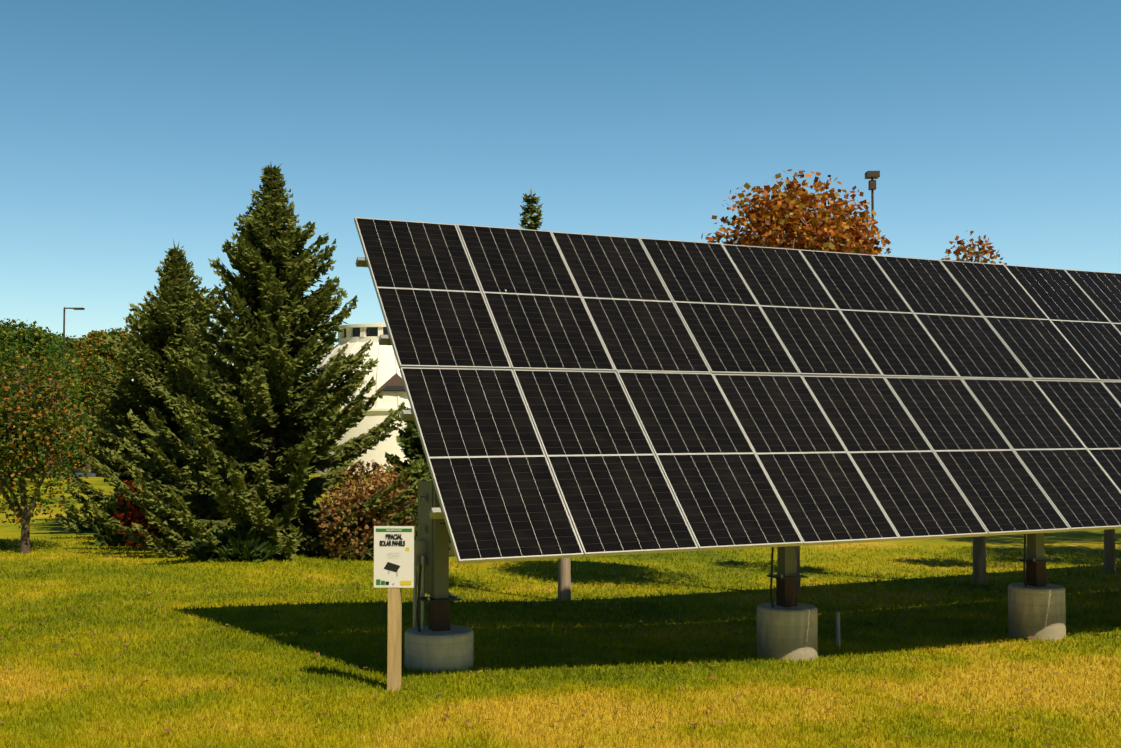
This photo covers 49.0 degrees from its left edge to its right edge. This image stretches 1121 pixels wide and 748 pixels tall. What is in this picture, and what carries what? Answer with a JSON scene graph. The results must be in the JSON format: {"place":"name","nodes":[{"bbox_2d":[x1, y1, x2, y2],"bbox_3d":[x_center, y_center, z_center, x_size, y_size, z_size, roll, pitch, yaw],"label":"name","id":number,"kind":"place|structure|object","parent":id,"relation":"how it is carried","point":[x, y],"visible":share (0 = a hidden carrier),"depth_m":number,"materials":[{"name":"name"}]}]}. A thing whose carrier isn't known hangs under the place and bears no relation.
{"place":"outdoors","nodes":[
{"label":"outdoors","id":0,"kind":"place"},
{"bbox_2d":[55,468,95,476],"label":"silver car","id":1,"kind":"object","parent":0,"point":[82,475],"visible":0.23,"depth_m":150.54,"materials":[{"name":"grey metal"}]},
{"bbox_2d":[0,474,1120,747],"bbox_3d":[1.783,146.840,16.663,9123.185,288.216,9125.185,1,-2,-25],"label":"ground","id":2,"kind":"structure","parent":0,"point":[1056,542],"depth_m":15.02,"materials":[{"name":"green plant"}]},
{"bbox_2d":[11,460,37,477],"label":"hedge","id":3,"kind":"object","parent":2,"relation":"on","point":[15,476],"visible":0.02,"depth_m":180.42,"materials":[{"name":"green plant"}]},
{"bbox_2d":[0,318,82,486],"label":"tree","id":4,"kind":"object","parent":2,"relation":"on","point":[15,342],"visible":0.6,"depth_m":44.42,"materials":[{"name":"green plant"}]},
{"bbox_2d":[4,331,79,477],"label":"tree","id":5,"kind":"object","parent":2,"relation":"on","point":[69,341],"visible":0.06,"depth_m":95.66,"materials":[{"name":"green plant"}]},
{"bbox_2d":[0,352,95,553],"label":"tree","id":6,"kind":"object","parent":2,"relation":"on","point":[22,437],"visible":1,"depth_m":20.85,"materials":[{"name":"green plant"}]},
{"bbox_2d":[24,433,77,477],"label":"hedge","id":7,"kind":"object","parent":2,"relation":"on","point":[43,463],"visible":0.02,"depth_m":180.09,"materials":[{"name":"green plant"}]},
{"bbox_2d":[60,307,84,476],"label":"light pole","id":8,"kind":"object","parent":2,"relation":"on","point":[64,339],"visible":0.4,"depth_m":62.76,"materials":[{"name":"grey metal"}]},
{"bbox_2d":[69,428,110,470],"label":"hedge","id":9,"kind":"object","parent":2,"relation":"on","point":[81,458],"visible":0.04,"depth_m":177.97,"materials":[{"name":"green plant"}]},
{"bbox_2d":[54,354,128,476],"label":"tree","id":10,"kind":"object","parent":2,"relation":"on","point":[90,369],"visible":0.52,"depth_m":55.72,"materials":[{"name":"green plant"}]},
{"bbox_2d":[66,327,142,428],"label":"tree","id":11,"kind":"object","parent":2,"relation":"on","point":[91,343],"visible":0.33,"depth_m":83.93,"materials":[{"name":"green plant"}]},
{"bbox_2d":[92,494,149,545],"bbox_3d":[-7.968,2.665,22.569,1.258,1.020,0.945,0,-2,5],"label":"juniper","id":12,"kind":"object","parent":2,"relation":"on","point":[107,535],"visible":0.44,"depth_m":22.27,"materials":[{"name":"green plant"}]},
{"bbox_2d":[113,480,168,547],"bbox_3d":[-7.596,2.549,22.308,0.975,1.268,0.653,1,-2,-25],"label":"red shrub","id":13,"kind":"object","parent":2,"relation":"on","point":[136,512],"visible":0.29,"depth_m":22.17,"materials":[{"name":"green plant"}]},
{"bbox_2d":[52,238,300,537],"bbox_3d":[-7.843,0.486,25.910,5.347,6.395,5.229,1,-2,-25],"label":"spruce","id":14,"kind":"object","parent":2,"relation":"on","point":[161,322],"visible":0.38,"depth_m":25.00,"materials":[{"name":"green plant"}]},
{"bbox_2d":[189,525,282,561],"bbox_3d":[-5.379,2.818,20.512,1.642,0.646,1.444,1,-2,-25],"label":"juniper","id":15,"kind":"object","parent":2,"relation":"on","point":[248,545],"visible":0.9,"depth_m":20.11,"materials":[{"name":"green plant"}]},
{"bbox_2d":[90,164,431,559],"bbox_3d":[-5.153,-0.146,21.950,5.902,7.349,5.885,1,-2,-25],"label":"spruce","id":16,"kind":"object","parent":2,"relation":"on","point":[269,385],"visible":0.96,"depth_m":21.39,"materials":[{"name":"green plant"}]},
{"bbox_2d":[307,322,410,474],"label":"dome building","id":17,"kind":"structure","parent":2,"relation":"on","point":[385,374],"depth_m":99.18,"materials":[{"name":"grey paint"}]},
{"bbox_2d":[314,460,417,559],"bbox_3d":[-3.337,2.426,21.928,2.266,1.806,1.710,1,-2,-25],"label":"brown shrub","id":18,"kind":"object","parent":2,"relation":"on","point":[347,488],"visible":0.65,"depth_m":21.51,"materials":[{"name":"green plant"}]},
{"bbox_2d":[374,526,413,690],"bbox_3d":[-1.237,1.892,9.175,0.300,1.519,0.100,0,-2,2],"label":"info sign","id":19,"kind":"object","parent":2,"relation":"on","point":[394,575],"visible":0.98,"depth_m":9.15,"materials":[{"name":"white wood"}]},
{"bbox_2d":[380,541,404,545],"bbox_3d":[-1.251,1.260,9.153,0.190,0.042,0.001,0,-2,2],"label":"sign lettering","id":20,"kind":"object","parent":19,"relation":"attached to","point":[394,543],"visible":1,"depth_m":9.15},
{"bbox_2d":[386,534,402,539],"bbox_3d":[-1.238,1.212,9.154,0.126,0.042,0.001,0,-2,2],"label":"sign text","id":21,"kind":"object","parent":19,"relation":"attached to","point":[392,536],"visible":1,"depth_m":9.15},
{"bbox_2d":[385,406,431,525],"bbox_3d":[-2.927,1.976,27.895,2.127,3.547,2.034,1,-2,-25],"label":"evergreen tree","id":22,"kind":"object","parent":2,"relation":"on","point":[409,441],"visible":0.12,"depth_m":27.50,"materials":[{"name":"green plant"}]},
{"bbox_2d":[411,505,450,542],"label":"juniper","id":23,"kind":"object","parent":2,"relation":"on","point":[415,517],"depth_m":24.02,"materials":[{"name":"green plant"}]},
{"bbox_2d":[404,625,473,672],"bbox_3d":[-1.002,2.439,10.156,0.568,0.655,0.568,1,-2,-25],"label":"concrete base","id":24,"kind":"object","parent":2,"relation":"on","point":[426,648],"visible":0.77,"depth_m":9.93,"materials":[{"name":"grey concrete"}]},
{"bbox_2d":[492,189,557,457],"bbox_3d":[-0.806,-0.659,36.014,3.118,9.691,3.328,1,-2,-25],"label":"spruce","id":25,"kind":"object","parent":2,"relation":"on","point":[530,209],"visible":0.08,"depth_m":36.04,"materials":[{"name":"green plant"}]},
{"bbox_2d":[0,556,1120,747],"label":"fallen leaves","id":26,"kind":"object","parent":2,"relation":"on","point":[583,710],"visible":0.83,"depth_m":11.96,"materials":[{"name":"brown plant"}]},
{"bbox_2d":[558,558,570,600],"bbox_3d":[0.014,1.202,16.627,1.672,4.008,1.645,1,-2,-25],"label":"post","id":27,"kind":"object","parent":2,"relation":"on","point":[564,578],"depth_m":16.50,"materials":[{"name":"grey metal"}]},
{"bbox_2d":[756,602,817,660],"bbox_3d":[2.143,2.607,11.641,0.568,0.826,0.568,1,-2,-25],"label":"concrete base","id":28,"kind":"object","parent":2,"relation":"on","point":[791,633],"visible":0.69,"depth_m":11.41,"materials":[{"name":"grey concrete"}]},
{"bbox_2d":[701,169,893,594],"bbox_3d":[3.302,0.202,17.358,2.897,6.097,2.912,1,-2,-25],"label":"tree","id":29,"kind":"object","parent":2,"relation":"on","point":[802,227],"visible":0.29,"depth_m":16.75,"materials":[{"name":"orange plant"}]},
{"bbox_2d":[836,612,839,644],"bbox_3d":[2.794,2.623,12.392,0.042,0.440,0.040,1,-2,-25],"label":"marker stake","id":30,"kind":"object","parent":2,"relation":"on","point":[837,627],"visible":0.58,"depth_m":12.38,"materials":[{"name":"grey plastic"}]},
{"bbox_2d":[865,171,879,246],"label":"light pole","id":31,"kind":"object","parent":2,"relation":"on","point":[871,175],"visible":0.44,"depth_m":41.76,"materials":[{"name":"brown"}]},
{"bbox_2d":[941,230,1006,584],"bbox_3d":[6.223,0.568,18.340,1.204,5.413,1.227,-1,-2,26],"label":"tree","id":32,"kind":"object","parent":2,"relation":"on","point":[979,561],"visible":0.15,"depth_m":18.26,"materials":[{"name":"orange plant"}]},
{"bbox_2d":[1008,582,1065,640],"bbox_3d":[5.035,2.681,13.009,0.568,0.887,0.568,1,-2,-25],"label":"concrete base","id":33,"kind":"object","parent":2,"relation":"on","point":[1034,612],"visible":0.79,"depth_m":12.78,"materials":[{"name":"grey concrete"}]},
{"bbox_2d":[355,257,1053,631],"bbox_3d":[6.384,0.575,14.064,17.550,3.428,2.591,1,-2,-25],"label":"support frame","id":34,"kind":"object","parent":33,"relation":"on","point":[433,549],"visible":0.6,"depth_m":10.27,"materials":[{"name":"grey metal"}]},
{"bbox_2d":[354,217,1120,563],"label":"solar array","id":35,"kind":"object","parent":34,"relation":"on","point":[870,385],"visible":1,"depth_m":11.56,"materials":[{"name":"black glass"}]},
{"bbox_2d":[1104,529,1115,572],"bbox_3d":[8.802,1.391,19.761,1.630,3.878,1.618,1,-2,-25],"label":"post","id":36,"kind":"object","parent":2,"relation":"on","point":[1109,552],"depth_m":19.65,"materials":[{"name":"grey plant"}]},
{"bbox_2d":[0,0,1120,474],"label":"sky","id":37,"kind":"structure","parent":0,"point":[129,128],"materials":[{"name":"blue"}]}
]}

